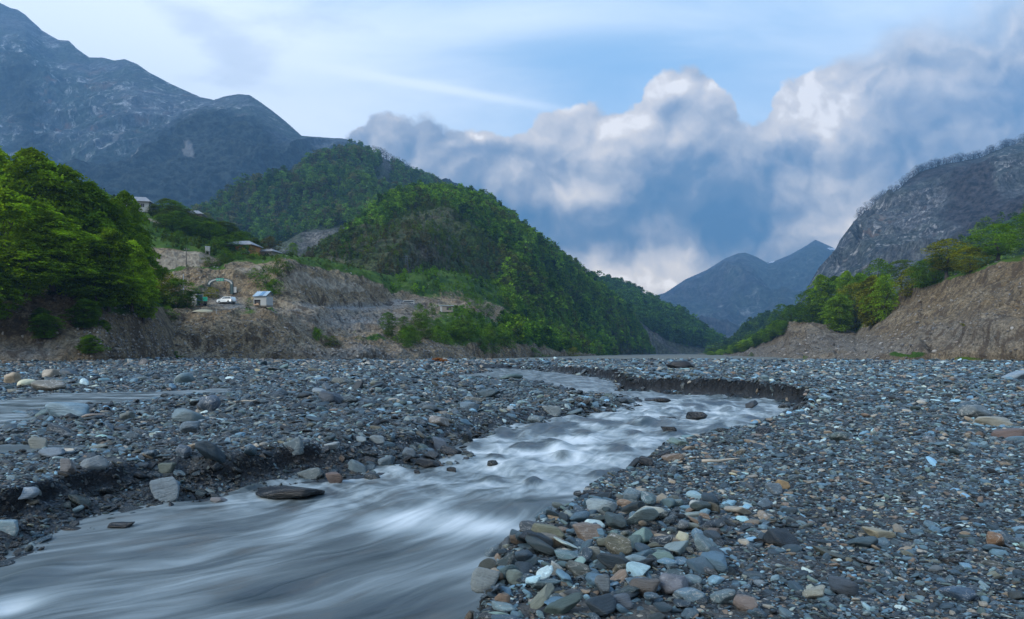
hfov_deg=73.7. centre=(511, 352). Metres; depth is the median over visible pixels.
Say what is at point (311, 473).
boulder
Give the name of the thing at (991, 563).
stone
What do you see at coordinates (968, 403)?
stone
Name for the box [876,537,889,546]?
stone
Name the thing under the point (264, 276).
terrace bush
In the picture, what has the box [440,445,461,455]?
boulder
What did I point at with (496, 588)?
stone
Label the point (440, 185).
hillside tree
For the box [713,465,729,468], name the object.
stone
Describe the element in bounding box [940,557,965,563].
stone
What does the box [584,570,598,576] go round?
stone
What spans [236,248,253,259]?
village tree
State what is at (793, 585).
stone
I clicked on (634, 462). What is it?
stone
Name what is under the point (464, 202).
hillside tree
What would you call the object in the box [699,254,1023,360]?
bank
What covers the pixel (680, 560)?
stone
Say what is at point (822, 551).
stone
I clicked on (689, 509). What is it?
stone
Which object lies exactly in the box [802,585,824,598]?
boulder
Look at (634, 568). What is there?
stone
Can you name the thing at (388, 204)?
hillside tree
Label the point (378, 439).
stone
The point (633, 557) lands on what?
boulder
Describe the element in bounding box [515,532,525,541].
stone
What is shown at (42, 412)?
stone
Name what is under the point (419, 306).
foothill bush
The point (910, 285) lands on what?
bank tree
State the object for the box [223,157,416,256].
wooded hill
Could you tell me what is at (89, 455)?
stone
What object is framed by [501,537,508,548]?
stone
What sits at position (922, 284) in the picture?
bank tree
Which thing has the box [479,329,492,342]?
shore bush
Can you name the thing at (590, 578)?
stone
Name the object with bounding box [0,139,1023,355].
woodland
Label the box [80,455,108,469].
boulder
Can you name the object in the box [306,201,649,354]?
front hill
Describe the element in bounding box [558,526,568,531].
stone
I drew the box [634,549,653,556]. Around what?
stone
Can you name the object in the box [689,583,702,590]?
stone
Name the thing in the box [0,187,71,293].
grove tree
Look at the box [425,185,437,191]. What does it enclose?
hillside tree
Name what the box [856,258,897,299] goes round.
bank tree
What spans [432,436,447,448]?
boulder
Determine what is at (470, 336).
shore bush
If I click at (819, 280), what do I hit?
bank tree
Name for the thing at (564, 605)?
stone
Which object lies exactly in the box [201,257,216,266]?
village tree
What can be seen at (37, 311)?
bank bush
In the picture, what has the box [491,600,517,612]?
stone
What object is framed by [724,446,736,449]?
stone
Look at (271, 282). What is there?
terrace bush
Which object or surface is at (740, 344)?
bank bush
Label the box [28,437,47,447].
boulder
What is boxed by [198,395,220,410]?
boulder
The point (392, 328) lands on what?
terrace bush
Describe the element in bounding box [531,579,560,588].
stone
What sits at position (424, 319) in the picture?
shore bush
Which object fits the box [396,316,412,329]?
terrace bush
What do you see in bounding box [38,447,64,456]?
boulder
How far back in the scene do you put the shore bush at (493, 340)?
198.16 m
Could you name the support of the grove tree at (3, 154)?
on the bank at (14, 327)
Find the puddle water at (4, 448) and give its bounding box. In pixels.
[0,444,90,452]
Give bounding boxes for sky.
[0,0,1023,294]
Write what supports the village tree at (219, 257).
on the village slope at (171, 257)
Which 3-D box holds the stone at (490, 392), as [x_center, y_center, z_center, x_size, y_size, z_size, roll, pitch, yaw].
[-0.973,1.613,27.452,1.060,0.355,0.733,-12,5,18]
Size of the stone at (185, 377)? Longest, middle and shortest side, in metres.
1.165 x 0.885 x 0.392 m
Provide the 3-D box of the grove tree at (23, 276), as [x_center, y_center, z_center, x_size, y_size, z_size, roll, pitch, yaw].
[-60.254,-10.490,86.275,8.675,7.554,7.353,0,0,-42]
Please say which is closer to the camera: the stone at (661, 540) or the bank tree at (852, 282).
the stone at (661, 540)
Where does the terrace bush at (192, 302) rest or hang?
on the terrace bank at (370, 280)
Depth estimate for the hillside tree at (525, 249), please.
403.62 m
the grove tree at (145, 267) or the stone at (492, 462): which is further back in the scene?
the grove tree at (145, 267)
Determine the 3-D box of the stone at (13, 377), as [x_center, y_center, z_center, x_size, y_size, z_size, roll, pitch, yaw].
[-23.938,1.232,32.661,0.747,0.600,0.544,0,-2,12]
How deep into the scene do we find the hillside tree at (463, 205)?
430.70 m
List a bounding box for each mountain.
[0,3,492,208]
[655,240,834,337]
[796,141,1023,307]
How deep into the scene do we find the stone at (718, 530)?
5.95 m
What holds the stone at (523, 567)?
on the riverbed ground
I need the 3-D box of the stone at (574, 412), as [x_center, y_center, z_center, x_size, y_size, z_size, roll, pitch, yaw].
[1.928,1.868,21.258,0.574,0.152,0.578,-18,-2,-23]
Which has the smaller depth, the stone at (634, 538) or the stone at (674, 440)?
the stone at (634, 538)
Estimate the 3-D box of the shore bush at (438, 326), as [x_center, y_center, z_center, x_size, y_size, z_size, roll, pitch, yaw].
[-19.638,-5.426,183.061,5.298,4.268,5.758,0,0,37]
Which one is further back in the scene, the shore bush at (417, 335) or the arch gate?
the shore bush at (417, 335)
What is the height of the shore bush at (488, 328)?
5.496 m
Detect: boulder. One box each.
[0,519,18,536]
[5,485,39,499]
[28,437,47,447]
[31,380,65,390]
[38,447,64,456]
[45,402,89,416]
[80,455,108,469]
[107,522,134,527]
[149,476,179,501]
[157,462,176,472]
[172,408,204,421]
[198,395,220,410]
[255,486,324,498]
[284,436,303,454]
[297,467,321,478]
[318,390,342,403]
[347,459,366,472]
[415,458,439,467]
[429,415,449,426]
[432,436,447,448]
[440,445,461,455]
[470,567,499,592]
[519,520,543,531]
[531,523,565,538]
[541,532,565,546]
[542,405,560,416]
[573,522,602,540]
[586,498,616,512]
[604,532,632,555]
[613,593,632,609]
[625,554,645,560]
[629,578,659,596]
[640,506,665,519]
[644,397,670,401]
[659,573,688,594]
[666,361,694,367]
[672,587,705,602]
[710,588,735,603]
[733,594,757,610]
[765,483,781,493]
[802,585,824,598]
[828,576,858,595]
[829,432,849,441]
[861,526,895,537]
[939,585,975,601]
[958,405,990,417]
[972,416,1013,425]
[986,531,1003,545]
[991,428,1023,437]
[1001,370,1023,378]
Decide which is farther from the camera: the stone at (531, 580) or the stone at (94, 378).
the stone at (94, 378)
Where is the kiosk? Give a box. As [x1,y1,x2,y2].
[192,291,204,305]
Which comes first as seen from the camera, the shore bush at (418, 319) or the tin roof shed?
the tin roof shed
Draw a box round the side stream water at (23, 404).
[0,388,240,432]
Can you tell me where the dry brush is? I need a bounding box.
[432,358,448,361]
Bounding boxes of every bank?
[0,285,175,360]
[157,254,604,359]
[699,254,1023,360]
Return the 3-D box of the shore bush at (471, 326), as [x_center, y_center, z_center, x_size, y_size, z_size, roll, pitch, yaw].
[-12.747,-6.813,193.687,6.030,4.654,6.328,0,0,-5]
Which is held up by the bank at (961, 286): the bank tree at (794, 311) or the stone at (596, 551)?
the bank tree at (794, 311)
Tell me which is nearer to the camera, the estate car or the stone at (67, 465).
the stone at (67, 465)
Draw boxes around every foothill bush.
[410,312,422,326]
[412,303,424,315]
[422,309,432,321]
[428,302,437,315]
[459,293,472,304]
[474,298,483,309]
[480,303,494,316]
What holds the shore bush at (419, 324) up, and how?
on the terrace bank at (370, 280)
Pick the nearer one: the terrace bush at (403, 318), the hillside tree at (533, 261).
the terrace bush at (403, 318)
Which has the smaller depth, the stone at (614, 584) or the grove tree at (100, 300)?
the stone at (614, 584)
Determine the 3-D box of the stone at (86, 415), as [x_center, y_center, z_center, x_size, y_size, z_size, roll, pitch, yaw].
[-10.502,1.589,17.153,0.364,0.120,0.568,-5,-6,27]
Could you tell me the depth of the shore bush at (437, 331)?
177.52 m
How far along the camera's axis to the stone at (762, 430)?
13.60 m
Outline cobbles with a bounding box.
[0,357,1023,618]
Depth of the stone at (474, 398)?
22.59 m
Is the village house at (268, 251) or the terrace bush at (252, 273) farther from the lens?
the village house at (268, 251)
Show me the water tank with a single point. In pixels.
(207, 248)
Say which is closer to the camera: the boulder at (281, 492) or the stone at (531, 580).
the stone at (531, 580)
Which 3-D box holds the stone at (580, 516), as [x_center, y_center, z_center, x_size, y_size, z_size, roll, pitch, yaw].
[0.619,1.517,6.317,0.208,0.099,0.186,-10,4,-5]
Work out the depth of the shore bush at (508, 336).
215.13 m
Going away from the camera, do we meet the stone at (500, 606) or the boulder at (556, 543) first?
the stone at (500, 606)
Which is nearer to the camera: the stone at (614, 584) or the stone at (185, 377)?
the stone at (614, 584)
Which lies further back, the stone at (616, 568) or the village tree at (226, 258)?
the village tree at (226, 258)
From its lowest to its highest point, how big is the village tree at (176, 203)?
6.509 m
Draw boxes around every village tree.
[141,222,155,233]
[145,204,164,214]
[151,213,182,228]
[152,215,169,224]
[153,198,180,214]
[154,205,189,220]
[157,200,185,213]
[157,227,170,238]
[168,210,191,227]
[170,230,187,243]
[174,217,198,234]
[175,209,201,219]
[184,236,196,245]
[190,219,211,234]
[192,220,226,239]
[200,218,220,230]
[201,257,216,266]
[203,244,214,253]
[205,226,226,236]
[209,236,224,248]
[212,221,240,239]
[212,237,228,245]
[212,254,227,265]
[218,234,241,249]
[219,247,232,258]
[220,224,243,234]
[220,257,230,263]
[228,232,248,240]
[230,253,243,261]
[236,245,256,253]
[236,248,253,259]
[238,231,256,243]
[247,237,268,249]
[249,252,261,258]
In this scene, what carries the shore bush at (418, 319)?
on the terrace bank at (370, 280)
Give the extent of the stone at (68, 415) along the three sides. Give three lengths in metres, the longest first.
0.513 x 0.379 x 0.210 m
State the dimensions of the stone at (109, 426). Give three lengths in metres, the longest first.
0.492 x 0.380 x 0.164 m
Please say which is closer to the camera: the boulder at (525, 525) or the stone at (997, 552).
the stone at (997, 552)
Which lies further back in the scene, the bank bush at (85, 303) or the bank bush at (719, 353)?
the bank bush at (719, 353)
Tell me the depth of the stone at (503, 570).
4.74 m
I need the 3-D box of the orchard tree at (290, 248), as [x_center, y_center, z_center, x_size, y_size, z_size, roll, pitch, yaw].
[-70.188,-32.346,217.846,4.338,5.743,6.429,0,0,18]
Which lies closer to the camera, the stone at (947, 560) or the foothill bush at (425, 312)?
the stone at (947, 560)
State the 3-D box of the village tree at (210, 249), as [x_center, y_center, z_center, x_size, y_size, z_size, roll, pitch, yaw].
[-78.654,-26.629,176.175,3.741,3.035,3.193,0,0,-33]
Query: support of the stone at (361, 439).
on the riverbed ground
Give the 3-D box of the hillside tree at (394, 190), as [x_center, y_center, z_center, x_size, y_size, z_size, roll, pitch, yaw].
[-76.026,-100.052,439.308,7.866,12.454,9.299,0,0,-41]
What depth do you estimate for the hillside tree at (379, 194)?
437.26 m
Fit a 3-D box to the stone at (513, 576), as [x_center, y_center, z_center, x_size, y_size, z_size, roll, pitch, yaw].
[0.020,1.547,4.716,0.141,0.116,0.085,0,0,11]
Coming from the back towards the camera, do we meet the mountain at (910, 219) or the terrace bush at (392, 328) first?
the mountain at (910, 219)
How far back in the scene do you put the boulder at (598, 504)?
6.67 m
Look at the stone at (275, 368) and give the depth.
53.37 m
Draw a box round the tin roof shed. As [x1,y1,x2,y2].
[253,291,273,306]
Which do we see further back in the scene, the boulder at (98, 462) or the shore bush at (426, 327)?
the shore bush at (426, 327)
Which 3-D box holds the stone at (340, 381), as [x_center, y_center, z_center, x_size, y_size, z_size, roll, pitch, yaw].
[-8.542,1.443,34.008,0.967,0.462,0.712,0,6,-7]
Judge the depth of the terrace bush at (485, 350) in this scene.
190.11 m
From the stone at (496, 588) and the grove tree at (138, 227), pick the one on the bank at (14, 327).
the grove tree at (138, 227)
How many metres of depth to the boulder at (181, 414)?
16.20 m
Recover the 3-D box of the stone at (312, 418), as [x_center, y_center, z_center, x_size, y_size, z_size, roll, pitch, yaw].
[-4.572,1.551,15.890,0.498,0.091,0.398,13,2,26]
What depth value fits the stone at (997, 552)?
5.39 m
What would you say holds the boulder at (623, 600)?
on the riverbed ground
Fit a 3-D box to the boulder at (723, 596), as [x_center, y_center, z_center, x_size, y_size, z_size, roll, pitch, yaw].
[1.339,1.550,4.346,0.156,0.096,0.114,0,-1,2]
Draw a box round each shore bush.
[390,330,410,342]
[396,327,421,342]
[398,334,415,349]
[401,324,425,339]
[408,330,422,343]
[409,321,431,336]
[411,312,426,326]
[417,321,432,336]
[421,316,430,326]
[423,329,436,340]
[430,318,446,329]
[432,329,446,342]
[433,325,444,338]
[435,331,454,344]
[447,319,465,330]
[450,318,469,334]
[455,332,465,343]
[458,326,470,338]
[460,320,476,333]
[462,327,475,339]
[477,338,489,350]
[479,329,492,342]
[481,324,497,337]
[486,329,504,344]
[487,335,503,353]
[498,330,518,346]
[498,331,518,349]
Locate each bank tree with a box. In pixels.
[767,304,788,329]
[781,304,802,321]
[791,303,807,322]
[795,288,831,323]
[802,274,834,322]
[811,276,842,323]
[817,293,854,332]
[830,270,857,325]
[833,282,863,330]
[834,273,870,325]
[855,276,895,328]
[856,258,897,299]
[859,274,899,321]
[885,259,918,289]
[890,266,918,297]
[905,260,943,288]
[910,254,960,284]
[920,238,979,279]
[944,245,996,273]
[963,223,1023,260]
[990,213,1023,249]
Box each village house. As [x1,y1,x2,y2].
[126,197,152,212]
[187,210,207,219]
[228,241,262,256]
[259,248,283,255]
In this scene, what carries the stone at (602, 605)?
on the riverbed ground
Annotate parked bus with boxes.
[403,300,414,303]
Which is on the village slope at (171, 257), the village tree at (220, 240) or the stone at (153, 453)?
the village tree at (220, 240)
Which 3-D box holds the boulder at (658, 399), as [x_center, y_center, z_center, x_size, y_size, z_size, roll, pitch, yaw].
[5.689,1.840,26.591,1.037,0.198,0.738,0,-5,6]
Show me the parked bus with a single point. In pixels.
(412, 301)
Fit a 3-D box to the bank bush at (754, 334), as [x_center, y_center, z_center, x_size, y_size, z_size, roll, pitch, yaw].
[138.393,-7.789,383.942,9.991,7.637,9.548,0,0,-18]
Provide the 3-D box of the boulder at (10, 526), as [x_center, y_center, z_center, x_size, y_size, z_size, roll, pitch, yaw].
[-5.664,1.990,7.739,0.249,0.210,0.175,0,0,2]
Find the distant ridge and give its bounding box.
[640,321,704,353]
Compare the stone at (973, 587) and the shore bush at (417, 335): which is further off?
the shore bush at (417, 335)
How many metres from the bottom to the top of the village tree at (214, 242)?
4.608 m
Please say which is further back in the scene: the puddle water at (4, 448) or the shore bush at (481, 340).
the shore bush at (481, 340)
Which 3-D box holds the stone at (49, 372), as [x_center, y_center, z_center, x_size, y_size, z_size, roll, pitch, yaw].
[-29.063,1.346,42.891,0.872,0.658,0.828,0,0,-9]
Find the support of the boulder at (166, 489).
on the riverbed ground
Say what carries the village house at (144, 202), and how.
on the village slope at (171, 257)
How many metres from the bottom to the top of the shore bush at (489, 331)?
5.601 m
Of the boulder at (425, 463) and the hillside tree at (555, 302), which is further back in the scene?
the hillside tree at (555, 302)
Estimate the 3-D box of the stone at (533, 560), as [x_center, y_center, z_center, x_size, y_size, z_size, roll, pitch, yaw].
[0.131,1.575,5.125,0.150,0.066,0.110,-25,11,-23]
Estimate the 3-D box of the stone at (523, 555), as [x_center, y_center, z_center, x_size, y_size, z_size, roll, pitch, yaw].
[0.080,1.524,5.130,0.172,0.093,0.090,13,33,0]
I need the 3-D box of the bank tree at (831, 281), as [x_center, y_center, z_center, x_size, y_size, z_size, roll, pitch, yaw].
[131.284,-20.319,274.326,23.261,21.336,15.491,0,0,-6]
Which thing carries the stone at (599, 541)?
on the riverbed ground
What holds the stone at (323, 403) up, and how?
on the riverbed ground
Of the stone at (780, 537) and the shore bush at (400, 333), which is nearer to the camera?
the stone at (780, 537)
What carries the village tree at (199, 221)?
on the village slope at (171, 257)
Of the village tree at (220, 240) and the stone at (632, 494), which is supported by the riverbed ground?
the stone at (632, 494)
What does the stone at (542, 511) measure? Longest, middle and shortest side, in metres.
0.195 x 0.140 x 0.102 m
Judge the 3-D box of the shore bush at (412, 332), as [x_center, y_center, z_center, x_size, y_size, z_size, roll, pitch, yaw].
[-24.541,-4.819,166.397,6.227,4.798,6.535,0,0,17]
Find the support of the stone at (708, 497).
on the riverbed ground
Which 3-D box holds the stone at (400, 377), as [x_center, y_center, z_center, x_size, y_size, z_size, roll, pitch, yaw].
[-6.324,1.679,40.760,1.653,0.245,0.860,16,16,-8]
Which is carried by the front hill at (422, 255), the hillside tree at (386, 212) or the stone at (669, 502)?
the hillside tree at (386, 212)
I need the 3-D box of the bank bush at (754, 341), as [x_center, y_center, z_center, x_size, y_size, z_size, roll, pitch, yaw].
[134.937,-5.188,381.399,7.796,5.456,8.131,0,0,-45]
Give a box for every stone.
[4,372,20,382]
[17,379,35,386]
[33,535,52,543]
[34,409,46,416]
[42,369,59,376]
[46,423,71,433]
[60,368,79,374]
[60,458,76,473]
[62,526,80,530]
[64,413,78,418]
[68,494,91,505]
[76,452,96,462]
[81,413,104,417]
[83,415,103,420]
[89,376,100,379]
[99,487,115,493]
[105,423,114,430]
[118,506,143,512]
[120,411,134,419]
[122,432,141,438]
[133,428,148,433]
[139,449,157,456]
[174,372,194,383]
[175,444,191,458]
[180,421,200,432]
[195,441,225,463]
[195,490,206,496]
[210,497,226,502]
[226,430,239,433]
[244,444,256,455]
[268,367,286,370]
[271,389,288,396]
[280,363,288,368]
[306,416,319,421]
[316,401,329,405]
[322,382,331,389]
[324,442,339,448]
[326,472,342,482]
[331,378,350,384]
[342,396,358,402]
[356,436,365,443]
[357,400,376,404]
[364,471,379,479]
[365,464,374,469]
[369,435,384,443]
[378,456,394,465]
[393,375,410,380]
[402,447,415,457]
[403,464,419,468]
[411,422,426,427]
[421,405,436,411]
[447,467,455,471]
[460,402,478,409]
[463,396,485,402]
[476,388,500,396]
[478,558,496,568]
[480,584,500,598]
[485,543,499,556]
[487,460,497,465]
[489,379,501,384]
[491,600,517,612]
[494,593,509,602]
[495,552,515,566]
[499,373,522,378]
[499,564,517,578]
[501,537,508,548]
[506,569,522,584]
[509,534,520,543]
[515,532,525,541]
[515,549,532,560]
[515,561,532,581]
[519,530,544,541]
[519,573,533,582]
[524,554,537,566]
[525,535,555,555]
[525,575,540,584]
[527,531,552,550]
[528,415,544,422]
[530,583,554,608]
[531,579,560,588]
[534,506,551,519]
[536,565,553,579]
[536,605,549,614]
[544,592,581,614]
[544,596,561,604]
[551,560,562,574]
[554,537,577,548]
[554,549,578,559]
[555,568,570,582]
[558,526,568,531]
[565,560,592,576]
[567,408,581,414]
[569,511,589,521]
[574,556,585,563]
[579,547,592,563]
[583,491,597,494]
[584,519,604,527]
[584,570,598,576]
[585,573,602,586]
[585,593,615,616]
[588,546,599,560]
[594,574,609,594]
[595,552,609,569]
[596,537,605,546]
[596,553,629,569]
[604,512,626,527]
[610,569,627,582]
[610,581,618,587]
[612,563,626,573]
[615,585,639,593]
[615,603,629,612]
[619,501,645,512]
[619,589,639,597]
[623,488,640,501]
[625,576,660,591]
[626,457,639,468]
[626,507,659,524]
[626,561,649,576]
[628,534,640,547]
[632,527,653,543]
[634,542,649,551]
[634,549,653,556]
[639,456,653,465]
[641,491,655,505]
[648,542,660,547]
[649,535,672,546]
[650,547,670,552]
[652,549,674,558]
[654,450,670,457]
[654,533,679,541]
[656,493,667,502]
[657,558,677,564]
[660,498,675,507]
[661,426,676,430]
[661,453,683,461]
[664,540,688,555]
[664,569,685,575]
[668,437,688,444]
[673,598,690,607]
[674,557,686,565]
[676,531,688,540]
[683,574,701,583]
[685,507,694,511]
[685,511,702,516]
[686,411,707,418]
[686,490,700,499]
[686,556,714,572]
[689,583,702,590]
[690,501,710,510]
[694,532,716,551]
[700,551,727,571]
[701,492,718,503]
[703,530,721,541]
[707,527,720,532]
[708,575,724,584]
[709,546,724,554]
[710,518,725,527]
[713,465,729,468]
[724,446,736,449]
[724,506,751,513]
[742,571,766,578]
[745,400,757,407]
[751,608,767,617]
[755,427,770,433]
[757,498,772,507]
[757,510,770,519]
[763,528,799,546]
[775,479,790,488]
[778,403,789,407]
[778,607,792,615]
[780,544,802,551]
[781,507,797,513]
[787,580,803,590]
[789,448,803,455]
[795,569,808,575]
[811,545,845,558]
[844,536,877,546]
[853,557,873,564]
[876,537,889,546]
[922,436,937,442]
[928,565,943,571]
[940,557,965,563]
[956,401,980,407]
[963,584,980,591]
[979,560,1004,567]
[981,544,1005,550]
[989,548,1008,555]
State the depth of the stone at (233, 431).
13.19 m
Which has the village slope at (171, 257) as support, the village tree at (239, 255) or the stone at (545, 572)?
the village tree at (239, 255)
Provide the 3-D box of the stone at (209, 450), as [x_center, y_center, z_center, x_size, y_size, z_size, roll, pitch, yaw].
[-4.686,1.594,10.708,0.404,0.193,0.687,12,-36,21]
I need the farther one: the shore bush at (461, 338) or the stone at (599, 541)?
the shore bush at (461, 338)
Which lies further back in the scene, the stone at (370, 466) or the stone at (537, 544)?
the stone at (370, 466)
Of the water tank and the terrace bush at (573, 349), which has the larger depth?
the terrace bush at (573, 349)
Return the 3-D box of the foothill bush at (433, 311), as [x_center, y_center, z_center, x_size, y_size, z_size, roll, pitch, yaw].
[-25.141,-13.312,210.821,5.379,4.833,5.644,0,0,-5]
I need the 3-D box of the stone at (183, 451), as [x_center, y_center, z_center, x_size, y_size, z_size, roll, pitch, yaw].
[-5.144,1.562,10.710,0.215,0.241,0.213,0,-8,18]
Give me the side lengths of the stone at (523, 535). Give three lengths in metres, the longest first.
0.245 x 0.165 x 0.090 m
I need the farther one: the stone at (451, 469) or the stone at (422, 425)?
the stone at (422, 425)
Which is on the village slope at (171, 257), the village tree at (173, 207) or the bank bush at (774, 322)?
the village tree at (173, 207)
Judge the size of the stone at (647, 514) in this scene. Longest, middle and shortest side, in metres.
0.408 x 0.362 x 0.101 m
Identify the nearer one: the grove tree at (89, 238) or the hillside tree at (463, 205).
the grove tree at (89, 238)
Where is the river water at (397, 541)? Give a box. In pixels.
[0,368,792,618]
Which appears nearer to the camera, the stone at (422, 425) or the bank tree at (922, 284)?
the stone at (422, 425)
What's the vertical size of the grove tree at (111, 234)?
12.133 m
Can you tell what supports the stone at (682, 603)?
on the riverbed ground
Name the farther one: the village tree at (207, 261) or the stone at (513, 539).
the village tree at (207, 261)
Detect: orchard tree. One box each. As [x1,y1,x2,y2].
[260,236,284,250]
[286,243,298,255]
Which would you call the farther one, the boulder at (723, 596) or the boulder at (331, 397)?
the boulder at (331, 397)
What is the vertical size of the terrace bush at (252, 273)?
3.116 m
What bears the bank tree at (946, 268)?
on the bank at (961, 286)
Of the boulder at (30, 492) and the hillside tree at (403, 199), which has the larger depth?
the hillside tree at (403, 199)
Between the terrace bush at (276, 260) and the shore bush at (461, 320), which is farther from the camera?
the shore bush at (461, 320)
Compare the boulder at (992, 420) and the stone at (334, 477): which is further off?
the boulder at (992, 420)
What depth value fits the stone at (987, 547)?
5.45 m
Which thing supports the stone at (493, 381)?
on the riverbed ground
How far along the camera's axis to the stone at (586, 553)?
5.15 m
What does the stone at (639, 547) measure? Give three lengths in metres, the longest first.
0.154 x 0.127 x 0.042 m
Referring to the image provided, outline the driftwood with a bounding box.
[701,458,739,462]
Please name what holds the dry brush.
on the riverbed ground
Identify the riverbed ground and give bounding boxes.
[0,354,1023,618]
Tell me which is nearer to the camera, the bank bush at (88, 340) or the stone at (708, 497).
the stone at (708, 497)
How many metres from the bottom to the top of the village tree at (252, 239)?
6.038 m
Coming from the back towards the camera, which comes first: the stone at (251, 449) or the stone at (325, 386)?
the stone at (325, 386)
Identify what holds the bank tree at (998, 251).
on the bank at (961, 286)
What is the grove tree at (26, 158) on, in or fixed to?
on the bank at (14, 327)
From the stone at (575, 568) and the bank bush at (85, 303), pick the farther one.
the bank bush at (85, 303)
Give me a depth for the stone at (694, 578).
4.66 m
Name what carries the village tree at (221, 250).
on the village slope at (171, 257)
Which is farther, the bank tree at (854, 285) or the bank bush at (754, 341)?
the bank bush at (754, 341)
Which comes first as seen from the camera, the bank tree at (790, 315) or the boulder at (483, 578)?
the boulder at (483, 578)
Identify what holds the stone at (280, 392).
on the riverbed ground
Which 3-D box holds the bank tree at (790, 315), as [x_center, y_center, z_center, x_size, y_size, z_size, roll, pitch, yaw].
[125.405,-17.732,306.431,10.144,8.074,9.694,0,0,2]
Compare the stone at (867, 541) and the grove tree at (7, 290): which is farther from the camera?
the grove tree at (7, 290)
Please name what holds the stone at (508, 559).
on the riverbed ground
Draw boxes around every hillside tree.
[359,216,368,223]
[360,210,366,216]
[368,205,380,222]
[376,192,382,204]
[381,201,398,216]
[381,210,394,226]
[389,189,399,199]
[398,191,410,205]
[412,186,424,201]
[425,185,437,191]
[438,184,450,189]
[459,198,471,210]
[459,201,474,215]
[466,190,484,203]
[491,277,502,286]
[500,209,507,223]
[501,257,517,275]
[504,235,520,250]
[516,241,527,255]
[522,244,529,259]
[525,258,535,274]
[526,293,538,301]
[546,281,559,298]
[546,292,557,305]
[551,299,567,320]
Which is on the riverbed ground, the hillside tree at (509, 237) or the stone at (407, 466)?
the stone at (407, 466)
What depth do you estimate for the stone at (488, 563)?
5.06 m
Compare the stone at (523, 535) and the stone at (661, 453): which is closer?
the stone at (523, 535)
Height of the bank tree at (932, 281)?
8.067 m
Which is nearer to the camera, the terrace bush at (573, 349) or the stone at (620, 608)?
the stone at (620, 608)
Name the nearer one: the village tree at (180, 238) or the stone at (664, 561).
the stone at (664, 561)
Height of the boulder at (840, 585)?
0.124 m
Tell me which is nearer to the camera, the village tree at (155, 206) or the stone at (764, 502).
the stone at (764, 502)
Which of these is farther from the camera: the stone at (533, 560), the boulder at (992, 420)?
the boulder at (992, 420)
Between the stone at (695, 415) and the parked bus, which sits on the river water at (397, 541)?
the stone at (695, 415)
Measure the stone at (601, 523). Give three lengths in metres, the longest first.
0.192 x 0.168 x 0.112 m
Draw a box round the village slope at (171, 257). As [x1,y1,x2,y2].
[70,178,244,269]
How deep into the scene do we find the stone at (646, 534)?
5.67 m
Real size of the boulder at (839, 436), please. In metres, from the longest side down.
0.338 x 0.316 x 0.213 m
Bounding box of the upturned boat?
[192,309,211,312]
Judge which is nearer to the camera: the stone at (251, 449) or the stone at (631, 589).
the stone at (631, 589)
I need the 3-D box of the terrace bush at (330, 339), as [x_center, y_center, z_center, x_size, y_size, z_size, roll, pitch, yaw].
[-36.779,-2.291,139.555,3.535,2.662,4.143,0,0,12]
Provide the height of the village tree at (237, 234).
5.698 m
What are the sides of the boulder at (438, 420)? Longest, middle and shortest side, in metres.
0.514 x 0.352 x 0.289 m
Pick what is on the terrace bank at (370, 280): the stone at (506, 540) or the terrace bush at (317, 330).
the terrace bush at (317, 330)
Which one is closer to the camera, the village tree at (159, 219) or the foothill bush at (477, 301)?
the village tree at (159, 219)
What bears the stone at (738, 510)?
on the riverbed ground
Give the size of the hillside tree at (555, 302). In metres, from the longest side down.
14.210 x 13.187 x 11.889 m
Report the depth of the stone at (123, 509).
9.02 m
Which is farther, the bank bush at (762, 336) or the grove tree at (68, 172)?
the bank bush at (762, 336)
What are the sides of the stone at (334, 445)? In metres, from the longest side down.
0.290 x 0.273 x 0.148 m
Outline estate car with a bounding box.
[216,296,236,303]
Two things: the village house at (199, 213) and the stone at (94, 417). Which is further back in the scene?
the village house at (199, 213)
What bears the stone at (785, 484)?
on the riverbed ground
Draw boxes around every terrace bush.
[153,271,180,305]
[156,277,204,309]
[163,303,180,319]
[172,290,206,307]
[204,287,218,298]
[245,268,260,278]
[249,265,280,287]
[257,277,284,294]
[271,254,286,275]
[281,260,293,271]
[312,328,325,339]
[325,260,333,268]
[325,336,340,346]
[378,311,397,335]
[385,324,400,336]
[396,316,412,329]
[478,343,491,353]
[530,347,549,356]
[566,347,581,355]
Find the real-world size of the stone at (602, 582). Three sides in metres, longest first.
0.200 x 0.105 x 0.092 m
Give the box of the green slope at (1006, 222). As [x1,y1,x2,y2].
[926,216,1023,279]
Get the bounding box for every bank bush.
[25,313,67,339]
[28,307,52,323]
[58,298,102,328]
[74,334,110,353]
[94,319,111,332]
[715,349,724,354]
[730,342,739,352]
[735,339,746,350]
[747,339,759,347]
[749,333,761,344]
[757,330,767,342]
[760,329,774,341]
[765,324,777,337]
[768,323,778,335]
[770,319,786,334]
[775,321,787,335]
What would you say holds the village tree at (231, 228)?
on the village slope at (171, 257)
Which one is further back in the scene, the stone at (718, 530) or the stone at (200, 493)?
the stone at (200, 493)
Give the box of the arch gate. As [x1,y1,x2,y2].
[207,278,236,293]
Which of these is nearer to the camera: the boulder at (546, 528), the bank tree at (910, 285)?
the boulder at (546, 528)
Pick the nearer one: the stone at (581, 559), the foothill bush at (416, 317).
the stone at (581, 559)
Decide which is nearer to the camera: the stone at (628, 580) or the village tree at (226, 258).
the stone at (628, 580)
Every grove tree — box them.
[0,146,25,247]
[0,147,86,267]
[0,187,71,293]
[0,239,74,298]
[0,260,31,319]
[1,210,90,291]
[28,163,107,284]
[42,231,150,298]
[46,179,130,285]
[65,265,123,306]
[84,226,149,311]
[86,196,161,289]
[106,239,160,310]
[115,189,170,286]
[126,223,167,287]
[128,266,163,322]
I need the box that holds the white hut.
[439,305,453,311]
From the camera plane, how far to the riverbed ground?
9.53 m
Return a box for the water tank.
[205,246,209,254]

